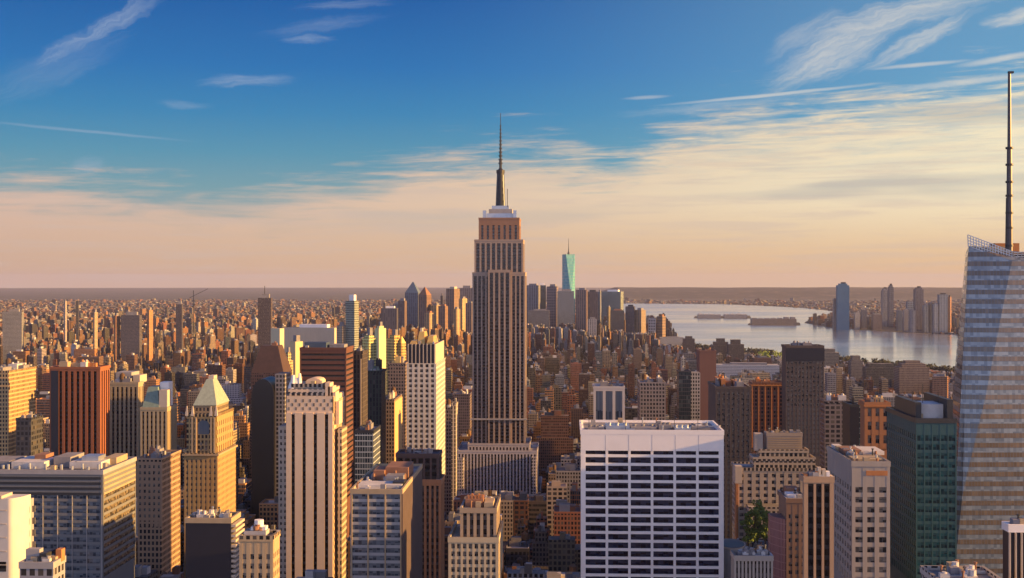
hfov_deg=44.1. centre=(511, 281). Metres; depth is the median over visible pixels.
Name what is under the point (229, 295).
ground
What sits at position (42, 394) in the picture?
city building
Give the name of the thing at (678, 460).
window
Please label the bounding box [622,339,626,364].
city building
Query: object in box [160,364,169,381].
city building
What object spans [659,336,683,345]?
pier building
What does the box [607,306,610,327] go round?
gold slim tower
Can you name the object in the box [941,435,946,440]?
window
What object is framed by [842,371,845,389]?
city building
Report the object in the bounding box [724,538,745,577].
oval roof building
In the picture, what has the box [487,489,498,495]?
city building
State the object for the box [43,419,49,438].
city building
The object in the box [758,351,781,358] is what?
riverside trees
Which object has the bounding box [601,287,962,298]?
hills
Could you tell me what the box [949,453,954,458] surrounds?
window
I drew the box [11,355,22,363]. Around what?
city building
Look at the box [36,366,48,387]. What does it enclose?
city building
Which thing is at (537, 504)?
city building
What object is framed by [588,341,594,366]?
city building
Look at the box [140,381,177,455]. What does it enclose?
hipped roof tower
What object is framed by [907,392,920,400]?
city building
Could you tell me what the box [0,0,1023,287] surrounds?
sky
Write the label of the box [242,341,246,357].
city building
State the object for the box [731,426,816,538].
stepped tan tower
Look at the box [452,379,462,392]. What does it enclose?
city building
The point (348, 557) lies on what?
city building
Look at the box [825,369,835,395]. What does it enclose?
city building
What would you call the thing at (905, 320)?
riverside tower
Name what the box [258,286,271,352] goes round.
masted tower
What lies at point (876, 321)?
riverside tower
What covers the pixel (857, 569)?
window
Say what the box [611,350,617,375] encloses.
city building
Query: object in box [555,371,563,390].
city building
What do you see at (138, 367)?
city building
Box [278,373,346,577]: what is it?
slotted stone tower
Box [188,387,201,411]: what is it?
city building
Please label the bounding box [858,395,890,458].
orange brick block
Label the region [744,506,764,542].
tree
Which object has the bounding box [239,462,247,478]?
city building
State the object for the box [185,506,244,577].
dark slab
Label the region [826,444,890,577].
grey stone block
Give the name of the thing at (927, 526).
window
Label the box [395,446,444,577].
finned brown block
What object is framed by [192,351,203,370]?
city building
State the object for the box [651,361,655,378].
city building
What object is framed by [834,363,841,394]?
city building
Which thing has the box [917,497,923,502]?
window
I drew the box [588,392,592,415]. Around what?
city building
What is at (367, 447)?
blue block
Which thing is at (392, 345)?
gold block
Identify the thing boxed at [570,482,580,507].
city building
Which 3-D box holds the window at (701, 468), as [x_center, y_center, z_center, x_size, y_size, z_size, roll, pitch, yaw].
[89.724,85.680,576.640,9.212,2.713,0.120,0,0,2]
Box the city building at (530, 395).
[527,385,534,410]
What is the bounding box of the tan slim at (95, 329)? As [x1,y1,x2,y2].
[93,310,97,348]
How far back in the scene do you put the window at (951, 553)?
552.21 m
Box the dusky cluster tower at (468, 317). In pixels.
[465,301,471,333]
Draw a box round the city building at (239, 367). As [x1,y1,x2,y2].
[226,363,245,390]
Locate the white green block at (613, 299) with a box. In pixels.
[601,290,623,324]
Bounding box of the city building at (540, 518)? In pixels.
[530,511,549,558]
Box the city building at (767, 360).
[753,356,771,363]
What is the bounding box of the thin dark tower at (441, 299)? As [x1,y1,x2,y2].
[440,293,442,304]
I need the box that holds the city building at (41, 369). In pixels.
[38,365,45,392]
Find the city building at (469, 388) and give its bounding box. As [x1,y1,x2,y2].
[462,386,471,391]
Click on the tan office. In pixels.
(158, 496)
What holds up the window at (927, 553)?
in the teal office tower at (922, 446)
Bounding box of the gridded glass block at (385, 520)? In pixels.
[350,461,422,577]
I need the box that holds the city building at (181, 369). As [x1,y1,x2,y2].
[172,364,187,376]
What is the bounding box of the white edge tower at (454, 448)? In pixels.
[451,398,457,510]
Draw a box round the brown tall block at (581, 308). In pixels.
[576,288,586,331]
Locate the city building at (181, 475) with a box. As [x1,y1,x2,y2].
[180,456,182,488]
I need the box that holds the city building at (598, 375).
[595,361,601,380]
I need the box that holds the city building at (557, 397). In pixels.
[552,384,564,414]
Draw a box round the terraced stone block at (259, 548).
[239,519,280,577]
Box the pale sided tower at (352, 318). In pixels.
[345,295,358,350]
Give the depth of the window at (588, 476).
578.71 m
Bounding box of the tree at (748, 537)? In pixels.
[740,518,759,545]
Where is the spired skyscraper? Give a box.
[458,113,541,496]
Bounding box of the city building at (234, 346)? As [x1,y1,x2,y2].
[231,338,238,355]
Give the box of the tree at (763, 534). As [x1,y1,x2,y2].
[757,510,769,543]
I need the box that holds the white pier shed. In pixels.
[716,362,778,379]
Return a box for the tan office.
[137,445,180,577]
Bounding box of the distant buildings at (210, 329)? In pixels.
[0,297,960,577]
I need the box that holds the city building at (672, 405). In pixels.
[669,393,676,419]
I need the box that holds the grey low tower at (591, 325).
[587,317,596,336]
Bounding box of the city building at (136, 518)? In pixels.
[136,496,137,535]
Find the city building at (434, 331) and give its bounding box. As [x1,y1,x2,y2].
[431,328,438,339]
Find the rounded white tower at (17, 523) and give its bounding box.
[0,492,34,577]
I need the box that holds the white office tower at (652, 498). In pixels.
[579,416,723,577]
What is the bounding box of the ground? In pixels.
[0,288,960,362]
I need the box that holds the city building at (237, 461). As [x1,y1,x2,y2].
[236,447,238,477]
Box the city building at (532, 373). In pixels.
[528,364,535,392]
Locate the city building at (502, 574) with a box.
[501,548,503,577]
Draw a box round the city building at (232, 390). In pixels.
[220,381,246,404]
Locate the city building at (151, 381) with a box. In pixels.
[144,376,159,398]
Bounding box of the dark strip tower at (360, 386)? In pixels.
[353,345,367,484]
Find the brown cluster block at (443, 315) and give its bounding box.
[438,304,447,331]
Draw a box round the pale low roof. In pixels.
[920,559,1000,577]
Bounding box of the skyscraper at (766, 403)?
[748,377,781,453]
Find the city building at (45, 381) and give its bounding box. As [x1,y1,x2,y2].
[42,373,49,390]
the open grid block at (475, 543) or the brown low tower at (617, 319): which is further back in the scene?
the brown low tower at (617, 319)
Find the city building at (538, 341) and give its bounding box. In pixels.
[535,333,541,351]
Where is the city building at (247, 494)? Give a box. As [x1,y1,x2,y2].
[243,489,250,502]
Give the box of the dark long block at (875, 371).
[862,363,893,387]
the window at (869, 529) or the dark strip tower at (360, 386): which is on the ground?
the dark strip tower at (360, 386)
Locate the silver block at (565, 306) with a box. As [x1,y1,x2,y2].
[557,289,573,326]
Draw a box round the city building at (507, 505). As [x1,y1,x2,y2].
[499,491,514,540]
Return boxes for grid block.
[448,493,502,577]
[820,393,849,470]
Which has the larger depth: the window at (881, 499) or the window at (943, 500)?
the window at (943, 500)
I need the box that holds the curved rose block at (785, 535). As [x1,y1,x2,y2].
[768,486,802,577]
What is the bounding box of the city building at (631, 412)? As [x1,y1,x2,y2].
[625,405,637,419]
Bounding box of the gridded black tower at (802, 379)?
[781,341,823,466]
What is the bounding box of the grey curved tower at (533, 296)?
[527,284,539,322]
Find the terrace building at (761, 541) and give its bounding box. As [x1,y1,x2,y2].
[737,538,767,549]
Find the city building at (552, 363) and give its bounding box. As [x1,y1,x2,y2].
[545,355,559,378]
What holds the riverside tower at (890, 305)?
on the ground
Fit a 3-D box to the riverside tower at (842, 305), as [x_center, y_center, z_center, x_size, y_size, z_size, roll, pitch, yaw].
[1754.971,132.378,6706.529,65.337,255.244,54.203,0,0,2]
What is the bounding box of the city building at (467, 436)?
[460,429,471,443]
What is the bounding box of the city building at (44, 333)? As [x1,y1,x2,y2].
[42,325,47,340]
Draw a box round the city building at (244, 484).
[238,478,251,501]
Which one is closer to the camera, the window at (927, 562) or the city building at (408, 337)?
the window at (927, 562)
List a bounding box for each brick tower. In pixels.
[0,358,35,455]
[49,359,110,455]
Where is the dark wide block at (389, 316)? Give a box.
[381,306,397,334]
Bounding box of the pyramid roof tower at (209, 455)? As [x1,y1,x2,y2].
[182,375,237,577]
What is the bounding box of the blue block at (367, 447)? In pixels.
[354,420,380,483]
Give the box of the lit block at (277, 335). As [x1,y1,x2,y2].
[271,328,283,347]
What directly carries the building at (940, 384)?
on the ground
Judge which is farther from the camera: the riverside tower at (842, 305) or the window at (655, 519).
the riverside tower at (842, 305)
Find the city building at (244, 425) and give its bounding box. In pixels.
[233,411,249,443]
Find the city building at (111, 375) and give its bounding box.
[110,371,113,380]
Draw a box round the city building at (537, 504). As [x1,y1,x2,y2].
[529,494,546,536]
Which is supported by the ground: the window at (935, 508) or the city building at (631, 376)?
the city building at (631, 376)
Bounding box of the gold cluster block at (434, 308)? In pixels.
[430,303,440,324]
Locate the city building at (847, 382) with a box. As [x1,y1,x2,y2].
[843,374,851,399]
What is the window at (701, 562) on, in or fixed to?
in the white office tower at (652, 498)
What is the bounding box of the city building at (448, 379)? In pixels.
[445,367,451,392]
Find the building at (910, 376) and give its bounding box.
[894,360,928,395]
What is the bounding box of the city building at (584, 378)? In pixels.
[579,373,589,387]
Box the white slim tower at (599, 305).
[598,290,600,319]
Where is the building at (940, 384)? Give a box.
[932,373,947,397]
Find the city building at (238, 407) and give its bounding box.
[233,403,248,414]
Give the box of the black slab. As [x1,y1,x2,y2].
[842,396,859,445]
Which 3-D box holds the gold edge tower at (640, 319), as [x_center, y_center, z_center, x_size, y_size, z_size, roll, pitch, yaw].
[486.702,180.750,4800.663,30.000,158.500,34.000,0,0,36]
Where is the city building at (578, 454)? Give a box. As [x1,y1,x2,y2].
[575,452,580,468]
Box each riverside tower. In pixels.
[833,298,835,329]
[836,282,848,329]
[854,312,859,328]
[861,309,866,327]
[871,314,881,329]
[881,287,887,326]
[888,284,893,326]
[896,310,901,330]
[903,309,907,331]
[906,300,912,328]
[909,310,915,331]
[913,286,923,330]
[923,304,928,331]
[928,302,932,331]
[932,303,937,332]
[937,293,947,332]
[948,295,950,331]
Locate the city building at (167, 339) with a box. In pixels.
[164,335,170,357]
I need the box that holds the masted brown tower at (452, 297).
[446,287,459,335]
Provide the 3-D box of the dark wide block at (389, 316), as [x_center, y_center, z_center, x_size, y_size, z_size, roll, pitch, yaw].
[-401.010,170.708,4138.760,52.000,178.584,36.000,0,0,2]
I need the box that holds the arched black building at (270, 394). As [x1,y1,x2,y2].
[252,372,290,518]
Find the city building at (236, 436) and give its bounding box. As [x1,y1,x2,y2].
[233,428,239,461]
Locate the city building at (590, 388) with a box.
[588,379,599,419]
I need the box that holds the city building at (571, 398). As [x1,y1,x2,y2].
[565,386,575,421]
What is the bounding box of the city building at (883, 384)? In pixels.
[879,376,887,394]
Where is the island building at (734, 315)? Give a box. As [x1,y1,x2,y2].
[723,314,746,317]
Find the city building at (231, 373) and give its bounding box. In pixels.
[226,367,235,381]
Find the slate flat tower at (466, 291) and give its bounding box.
[459,286,471,302]
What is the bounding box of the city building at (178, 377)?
[175,371,182,391]
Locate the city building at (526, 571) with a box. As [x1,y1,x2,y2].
[507,562,544,577]
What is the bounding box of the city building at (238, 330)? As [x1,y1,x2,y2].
[235,326,242,338]
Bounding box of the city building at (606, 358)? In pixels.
[602,349,610,367]
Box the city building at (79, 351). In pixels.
[74,346,97,360]
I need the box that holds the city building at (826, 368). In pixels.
[824,366,833,390]
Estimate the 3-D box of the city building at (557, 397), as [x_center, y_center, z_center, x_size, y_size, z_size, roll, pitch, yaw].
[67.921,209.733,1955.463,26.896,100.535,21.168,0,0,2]
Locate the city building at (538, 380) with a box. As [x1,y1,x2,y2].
[536,373,541,392]
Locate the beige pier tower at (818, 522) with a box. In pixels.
[799,467,834,577]
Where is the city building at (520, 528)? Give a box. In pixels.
[516,518,524,535]
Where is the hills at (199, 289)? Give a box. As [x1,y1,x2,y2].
[0,289,398,289]
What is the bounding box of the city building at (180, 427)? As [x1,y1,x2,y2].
[177,423,183,437]
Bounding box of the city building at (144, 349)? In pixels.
[142,343,146,359]
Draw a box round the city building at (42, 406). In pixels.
[36,395,49,418]
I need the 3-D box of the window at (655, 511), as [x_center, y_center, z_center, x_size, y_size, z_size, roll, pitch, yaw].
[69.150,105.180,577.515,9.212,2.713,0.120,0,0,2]
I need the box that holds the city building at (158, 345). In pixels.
[156,343,161,360]
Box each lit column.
[286,347,292,374]
[290,335,302,377]
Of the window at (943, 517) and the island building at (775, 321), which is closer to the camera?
the window at (943, 517)
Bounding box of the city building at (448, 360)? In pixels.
[445,353,451,368]
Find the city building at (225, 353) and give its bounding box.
[221,349,230,364]
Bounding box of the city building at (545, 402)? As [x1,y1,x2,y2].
[540,396,550,410]
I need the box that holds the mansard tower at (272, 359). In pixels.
[251,341,291,478]
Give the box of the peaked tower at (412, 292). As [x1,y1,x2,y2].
[405,282,419,327]
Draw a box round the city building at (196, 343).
[193,338,200,353]
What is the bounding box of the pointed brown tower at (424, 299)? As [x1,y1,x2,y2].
[418,287,431,328]
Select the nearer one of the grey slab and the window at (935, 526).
the window at (935, 526)
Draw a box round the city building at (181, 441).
[177,430,184,447]
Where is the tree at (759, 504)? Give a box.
[750,499,764,543]
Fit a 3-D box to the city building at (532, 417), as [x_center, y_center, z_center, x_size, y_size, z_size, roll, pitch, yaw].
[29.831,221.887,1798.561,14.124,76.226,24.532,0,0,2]
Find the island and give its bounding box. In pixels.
[694,315,750,318]
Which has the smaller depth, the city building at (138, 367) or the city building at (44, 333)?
the city building at (138, 367)
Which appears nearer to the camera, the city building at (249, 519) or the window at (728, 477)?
the window at (728, 477)
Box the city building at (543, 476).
[539,469,545,492]
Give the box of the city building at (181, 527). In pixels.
[180,525,183,541]
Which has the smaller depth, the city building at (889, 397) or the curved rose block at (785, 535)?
the curved rose block at (785, 535)
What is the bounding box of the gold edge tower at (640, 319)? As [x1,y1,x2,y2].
[635,308,645,333]
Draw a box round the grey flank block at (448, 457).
[445,398,450,517]
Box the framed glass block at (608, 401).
[592,379,624,419]
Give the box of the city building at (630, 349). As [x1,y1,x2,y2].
[628,338,633,354]
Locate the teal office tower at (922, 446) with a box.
[886,384,956,577]
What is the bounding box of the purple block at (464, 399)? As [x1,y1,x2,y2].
[452,389,471,446]
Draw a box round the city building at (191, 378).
[180,372,198,406]
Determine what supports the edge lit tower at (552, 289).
on the ground
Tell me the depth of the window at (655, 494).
577.44 m
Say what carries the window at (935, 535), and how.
in the teal office tower at (922, 446)
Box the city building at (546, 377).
[540,372,551,392]
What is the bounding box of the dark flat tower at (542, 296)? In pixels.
[540,283,545,308]
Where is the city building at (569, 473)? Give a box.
[556,459,580,502]
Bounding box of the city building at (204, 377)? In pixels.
[199,374,208,383]
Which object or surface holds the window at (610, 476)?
in the white office tower at (652, 498)
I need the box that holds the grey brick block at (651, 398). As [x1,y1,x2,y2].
[637,373,665,419]
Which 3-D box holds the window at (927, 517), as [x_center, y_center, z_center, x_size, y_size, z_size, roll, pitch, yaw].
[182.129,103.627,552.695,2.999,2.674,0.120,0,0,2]
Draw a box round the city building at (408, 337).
[406,331,410,353]
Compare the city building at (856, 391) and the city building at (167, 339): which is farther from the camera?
the city building at (167, 339)
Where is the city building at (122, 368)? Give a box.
[119,366,126,371]
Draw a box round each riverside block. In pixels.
[683,336,694,352]
[709,338,727,361]
[727,339,743,361]
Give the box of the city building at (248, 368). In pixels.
[244,363,252,392]
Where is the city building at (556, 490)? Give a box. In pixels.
[547,481,566,535]
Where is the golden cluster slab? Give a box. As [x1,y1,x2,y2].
[459,297,466,330]
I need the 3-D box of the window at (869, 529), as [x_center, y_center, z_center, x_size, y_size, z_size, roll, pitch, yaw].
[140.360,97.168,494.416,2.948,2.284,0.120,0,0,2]
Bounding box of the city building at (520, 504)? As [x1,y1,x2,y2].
[514,491,527,535]
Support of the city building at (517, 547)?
on the ground
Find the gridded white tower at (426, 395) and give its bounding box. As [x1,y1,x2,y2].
[407,328,444,473]
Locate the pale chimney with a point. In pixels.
(65, 320)
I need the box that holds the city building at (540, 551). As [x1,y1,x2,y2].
[530,522,547,568]
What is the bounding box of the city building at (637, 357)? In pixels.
[633,347,640,373]
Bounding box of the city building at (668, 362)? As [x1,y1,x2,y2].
[665,354,672,378]
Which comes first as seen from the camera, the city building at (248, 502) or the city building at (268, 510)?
the city building at (268, 510)
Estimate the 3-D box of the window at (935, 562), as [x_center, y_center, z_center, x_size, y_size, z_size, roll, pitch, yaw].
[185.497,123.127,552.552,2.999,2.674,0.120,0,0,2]
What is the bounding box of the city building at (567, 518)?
[554,503,580,543]
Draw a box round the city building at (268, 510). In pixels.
[259,496,277,528]
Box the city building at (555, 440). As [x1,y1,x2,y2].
[536,410,572,475]
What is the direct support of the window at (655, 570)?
in the white office tower at (652, 498)
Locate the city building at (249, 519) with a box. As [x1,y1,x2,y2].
[236,509,255,532]
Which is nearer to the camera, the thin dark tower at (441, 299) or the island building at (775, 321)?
the thin dark tower at (441, 299)
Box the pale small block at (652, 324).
[648,317,655,332]
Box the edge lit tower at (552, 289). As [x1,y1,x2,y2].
[547,284,557,327]
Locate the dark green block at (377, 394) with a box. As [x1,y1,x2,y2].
[368,358,385,463]
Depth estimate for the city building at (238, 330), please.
4881.94 m
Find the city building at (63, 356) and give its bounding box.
[50,350,68,365]
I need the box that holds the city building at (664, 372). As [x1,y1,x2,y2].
[650,367,667,382]
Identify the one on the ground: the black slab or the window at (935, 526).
the black slab
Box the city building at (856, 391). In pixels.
[849,384,862,402]
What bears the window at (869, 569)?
in the grey stone block at (861, 474)
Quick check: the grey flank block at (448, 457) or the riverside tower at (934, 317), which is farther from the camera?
the riverside tower at (934, 317)
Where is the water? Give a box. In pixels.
[624,303,957,367]
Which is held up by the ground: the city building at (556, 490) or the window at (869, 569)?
the city building at (556, 490)
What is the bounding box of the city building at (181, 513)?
[180,504,183,524]
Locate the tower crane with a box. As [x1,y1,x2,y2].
[190,289,206,339]
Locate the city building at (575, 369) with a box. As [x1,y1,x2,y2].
[571,361,580,390]
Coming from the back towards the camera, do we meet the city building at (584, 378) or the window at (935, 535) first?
the city building at (584, 378)
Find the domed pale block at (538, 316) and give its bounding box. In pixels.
[528,309,548,327]
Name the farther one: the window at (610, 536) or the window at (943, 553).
the window at (610, 536)
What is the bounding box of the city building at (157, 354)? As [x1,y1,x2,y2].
[153,347,161,368]
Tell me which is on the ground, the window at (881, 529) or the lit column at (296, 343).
the lit column at (296, 343)
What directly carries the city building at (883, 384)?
on the ground
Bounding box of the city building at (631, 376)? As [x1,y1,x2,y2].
[628,362,634,398]
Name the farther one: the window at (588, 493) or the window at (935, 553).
the window at (588, 493)
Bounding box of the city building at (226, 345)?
[223,335,229,349]
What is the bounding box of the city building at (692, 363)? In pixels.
[686,359,696,370]
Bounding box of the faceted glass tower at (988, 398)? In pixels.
[952,71,1023,577]
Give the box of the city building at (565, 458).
[561,453,576,466]
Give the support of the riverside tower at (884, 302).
on the ground
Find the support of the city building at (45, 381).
on the ground
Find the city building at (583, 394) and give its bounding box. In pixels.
[579,384,587,406]
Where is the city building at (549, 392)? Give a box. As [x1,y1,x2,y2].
[545,386,553,409]
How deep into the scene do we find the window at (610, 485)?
578.29 m
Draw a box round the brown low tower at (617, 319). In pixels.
[610,309,623,333]
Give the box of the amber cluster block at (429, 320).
[425,311,433,336]
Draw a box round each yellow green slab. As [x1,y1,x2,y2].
[362,327,376,365]
[375,322,385,367]
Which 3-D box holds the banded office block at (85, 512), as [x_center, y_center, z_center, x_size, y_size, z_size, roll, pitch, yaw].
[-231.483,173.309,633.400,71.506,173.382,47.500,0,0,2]
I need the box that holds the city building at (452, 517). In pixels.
[445,511,459,526]
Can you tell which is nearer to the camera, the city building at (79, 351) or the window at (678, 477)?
the window at (678, 477)
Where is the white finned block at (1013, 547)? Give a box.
[1002,514,1023,577]
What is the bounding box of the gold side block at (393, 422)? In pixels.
[386,386,401,463]
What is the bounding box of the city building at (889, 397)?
[878,393,894,406]
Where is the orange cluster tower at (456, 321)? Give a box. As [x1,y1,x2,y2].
[453,307,459,346]
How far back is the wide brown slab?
906.86 m
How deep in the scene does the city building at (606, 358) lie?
3218.68 m
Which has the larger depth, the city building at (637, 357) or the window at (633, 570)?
the city building at (637, 357)
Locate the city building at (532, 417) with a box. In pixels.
[528,410,537,430]
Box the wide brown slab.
[299,342,353,537]
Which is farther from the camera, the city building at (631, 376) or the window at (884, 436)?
the city building at (631, 376)
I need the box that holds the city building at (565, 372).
[560,366,568,386]
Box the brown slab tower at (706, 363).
[696,346,715,419]
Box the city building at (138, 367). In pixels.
[133,364,142,373]
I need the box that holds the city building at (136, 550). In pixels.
[136,536,137,564]
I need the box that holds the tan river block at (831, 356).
[824,348,838,366]
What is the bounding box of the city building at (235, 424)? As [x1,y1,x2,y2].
[233,421,242,458]
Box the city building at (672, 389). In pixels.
[668,385,676,414]
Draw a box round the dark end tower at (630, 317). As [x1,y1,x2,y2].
[625,305,634,332]
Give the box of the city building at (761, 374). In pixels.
[750,370,769,379]
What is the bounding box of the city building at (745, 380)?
[741,373,754,384]
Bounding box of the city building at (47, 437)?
[46,426,49,447]
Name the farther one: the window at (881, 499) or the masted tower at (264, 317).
the masted tower at (264, 317)
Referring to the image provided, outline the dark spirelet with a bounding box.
[76,299,78,340]
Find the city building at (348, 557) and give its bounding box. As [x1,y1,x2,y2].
[347,536,349,577]
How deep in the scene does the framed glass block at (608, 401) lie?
1097.04 m
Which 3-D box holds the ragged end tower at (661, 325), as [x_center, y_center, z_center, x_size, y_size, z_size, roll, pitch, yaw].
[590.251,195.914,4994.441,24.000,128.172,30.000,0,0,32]
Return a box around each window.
[198,420,208,433]
[217,417,232,510]
[337,424,337,577]
[586,451,605,453]
[586,457,605,462]
[586,466,605,470]
[586,474,605,479]
[586,483,605,487]
[586,491,605,496]
[586,500,605,504]
[586,508,605,513]
[586,517,605,521]
[586,525,605,530]
[586,534,605,538]
[586,542,605,547]
[586,551,605,555]
[586,559,605,564]
[586,568,605,572]
[586,576,605,577]
[608,451,627,453]
[608,457,627,462]
[608,466,627,470]
[608,474,627,479]
[608,483,627,487]
[608,491,627,496]
[608,500,627,504]
[608,508,627,513]
[608,517,627,521]
[608,525,627,530]
[608,534,627,539]
[608,542,627,547]
[608,551,627,556]
[608,559,627,564]
[608,568,627,573]
[631,451,650,453]
[631,457,650,462]
[631,466,650,470]
[631,474,650,479]
[631,483,650,488]
[631,491,650,496]
[631,500,650,505]
[631,508,650,513]
[631,517,650,522]
[631,526,650,530]
[631,534,650,539]
[631,543,650,547]
[631,551,650,556]
[631,560,650,564]
[631,568,650,573]
[653,451,672,454]
[653,457,672,462]
[653,466,672,471]
[653,475,672,479]
[653,483,672,488]
[653,492,672,496]
[653,500,672,505]
[653,509,672,513]
[653,517,672,522]
[653,526,672,530]
[653,534,672,539]
[653,543,672,547]
[653,551,672,556]
[653,560,672,565]
[653,568,672,573]
[676,451,695,454]
[676,458,695,462]
[676,466,695,471]
[676,475,695,479]
[676,483,695,488]
[676,492,695,496]
[676,500,695,505]
[676,509,695,513]
[676,517,695,522]
[676,526,695,531]
[676,534,695,539]
[676,543,695,548]
[676,552,695,556]
[676,560,695,565]
[676,569,695,573]
[699,451,718,454]
[699,458,718,462]
[699,466,718,471]
[699,475,718,479]
[699,483,718,488]
[699,492,718,497]
[699,500,718,505]
[699,509,718,514]
[699,518,718,522]
[699,526,718,531]
[699,535,718,539]
[699,543,718,548]
[699,552,718,556]
[699,560,718,565]
[699,569,718,574]
[724,466,729,535]
[787,403,818,451]
[855,487,862,491]
[855,497,862,501]
[855,507,862,511]
[855,517,862,521]
[855,527,862,531]
[855,537,862,541]
[855,547,862,551]
[855,557,862,561]
[855,567,862,571]
[867,487,873,492]
[867,497,873,501]
[867,507,873,511]
[867,517,873,521]
[867,527,873,531]
[867,537,873,541]
[867,547,873,551]
[867,557,873,561]
[867,567,873,571]
[879,487,885,492]
[879,497,885,502]
[879,507,885,512]
[879,517,885,522]
[879,527,885,532]
[879,537,885,541]
[879,547,885,551]
[879,557,885,561]
[879,567,885,571]
[883,422,886,429]
[883,435,886,442]
[887,422,915,573]
[917,435,923,440]
[917,444,923,449]
[917,453,923,458]
[917,462,923,467]
[917,471,923,475]
[917,480,923,484]
[917,488,923,493]
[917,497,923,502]
[917,506,923,511]
[917,515,923,520]
[917,524,923,529]
[917,533,923,538]
[917,542,923,547]
[917,551,923,556]
[917,560,923,565]
[925,435,931,440]
[925,444,931,449]
[925,453,931,458]
[925,462,931,467]
[925,471,931,476]
[925,480,931,484]
[925,489,931,493]
[925,497,931,502]
[925,506,931,511]
[925,515,931,520]
[925,524,931,529]
[925,533,931,538]
[925,542,931,547]
[925,551,931,556]
[925,560,931,564]
[933,435,939,440]
[933,444,939,449]
[933,453,939,458]
[933,462,939,467]
[933,471,939,476]
[933,480,939,485]
[933,489,939,493]
[933,497,939,502]
[933,506,939,511]
[933,515,939,520]
[933,524,939,529]
[933,533,939,538]
[933,542,939,547]
[933,551,939,556]
[933,560,939,564]
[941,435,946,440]
[941,444,946,449]
[941,453,946,458]
[941,462,946,467]
[941,471,946,476]
[941,480,946,485]
[941,489,946,493]
[941,498,946,502]
[941,506,946,511]
[941,515,946,520]
[941,524,946,529]
[941,533,946,538]
[941,542,946,547]
[941,551,946,556]
[949,435,954,440]
[949,444,954,449]
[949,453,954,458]
[949,462,954,467]
[949,471,954,476]
[949,480,954,485]
[949,489,954,494]
[949,498,954,502]
[949,507,954,511]
[949,515,954,520]
[949,524,954,529]
[949,533,954,538]
[949,542,954,547]
[949,551,954,556]
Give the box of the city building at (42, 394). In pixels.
[36,391,49,398]
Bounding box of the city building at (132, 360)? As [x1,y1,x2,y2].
[126,353,137,370]
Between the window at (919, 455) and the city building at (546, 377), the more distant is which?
the city building at (546, 377)
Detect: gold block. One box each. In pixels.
[386,329,399,395]
[399,336,405,360]
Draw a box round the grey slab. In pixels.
[2,309,23,362]
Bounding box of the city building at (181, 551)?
[180,531,182,571]
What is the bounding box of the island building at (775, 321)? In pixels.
[750,317,796,324]
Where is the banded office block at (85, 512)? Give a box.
[0,452,136,577]
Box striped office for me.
[110,371,146,495]
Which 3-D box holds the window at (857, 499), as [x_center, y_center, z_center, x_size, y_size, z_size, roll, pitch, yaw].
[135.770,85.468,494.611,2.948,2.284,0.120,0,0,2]
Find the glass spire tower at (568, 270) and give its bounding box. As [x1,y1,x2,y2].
[562,238,574,321]
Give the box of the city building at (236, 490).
[236,476,237,505]
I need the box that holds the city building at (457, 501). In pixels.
[453,493,469,510]
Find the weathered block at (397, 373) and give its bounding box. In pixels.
[388,355,407,448]
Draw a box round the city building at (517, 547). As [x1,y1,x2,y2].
[506,531,529,565]
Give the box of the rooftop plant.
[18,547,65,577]
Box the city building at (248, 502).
[244,494,251,513]
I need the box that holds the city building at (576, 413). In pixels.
[571,404,582,439]
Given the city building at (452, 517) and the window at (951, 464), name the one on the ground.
the city building at (452, 517)
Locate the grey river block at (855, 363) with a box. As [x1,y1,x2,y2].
[848,355,862,381]
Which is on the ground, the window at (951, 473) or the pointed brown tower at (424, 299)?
the pointed brown tower at (424, 299)
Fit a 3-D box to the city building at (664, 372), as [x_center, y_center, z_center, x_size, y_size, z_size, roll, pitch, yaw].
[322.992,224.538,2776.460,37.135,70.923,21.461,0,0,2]
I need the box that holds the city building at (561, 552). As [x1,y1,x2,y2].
[548,531,574,571]
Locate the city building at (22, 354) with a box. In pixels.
[13,350,29,364]
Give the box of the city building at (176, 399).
[173,393,180,422]
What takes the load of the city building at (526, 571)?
on the ground
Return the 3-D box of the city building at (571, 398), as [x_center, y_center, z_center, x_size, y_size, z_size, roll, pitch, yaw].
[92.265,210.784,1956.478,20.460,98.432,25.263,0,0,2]
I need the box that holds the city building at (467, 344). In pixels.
[465,334,470,354]
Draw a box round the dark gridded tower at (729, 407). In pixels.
[707,375,750,538]
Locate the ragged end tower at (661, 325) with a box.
[657,315,665,339]
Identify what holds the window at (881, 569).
in the grey stone block at (861, 474)
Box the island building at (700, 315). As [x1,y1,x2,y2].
[697,313,720,317]
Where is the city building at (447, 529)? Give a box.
[444,526,451,577]
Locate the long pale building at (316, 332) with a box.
[284,324,336,352]
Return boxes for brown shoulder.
[398,298,406,334]
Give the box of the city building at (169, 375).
[164,369,174,396]
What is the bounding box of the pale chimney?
[64,300,66,341]
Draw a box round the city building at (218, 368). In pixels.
[207,360,225,377]
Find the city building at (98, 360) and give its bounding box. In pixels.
[78,353,102,364]
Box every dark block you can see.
[16,411,43,455]
[121,312,141,360]
[587,290,597,319]
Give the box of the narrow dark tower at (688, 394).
[677,365,699,419]
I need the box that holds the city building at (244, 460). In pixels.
[240,435,248,478]
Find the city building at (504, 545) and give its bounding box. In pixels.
[500,514,505,569]
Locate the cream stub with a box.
[337,322,345,343]
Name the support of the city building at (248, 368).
on the ground
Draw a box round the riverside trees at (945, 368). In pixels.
[681,343,954,371]
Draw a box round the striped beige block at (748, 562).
[730,546,773,577]
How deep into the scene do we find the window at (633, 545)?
577.86 m

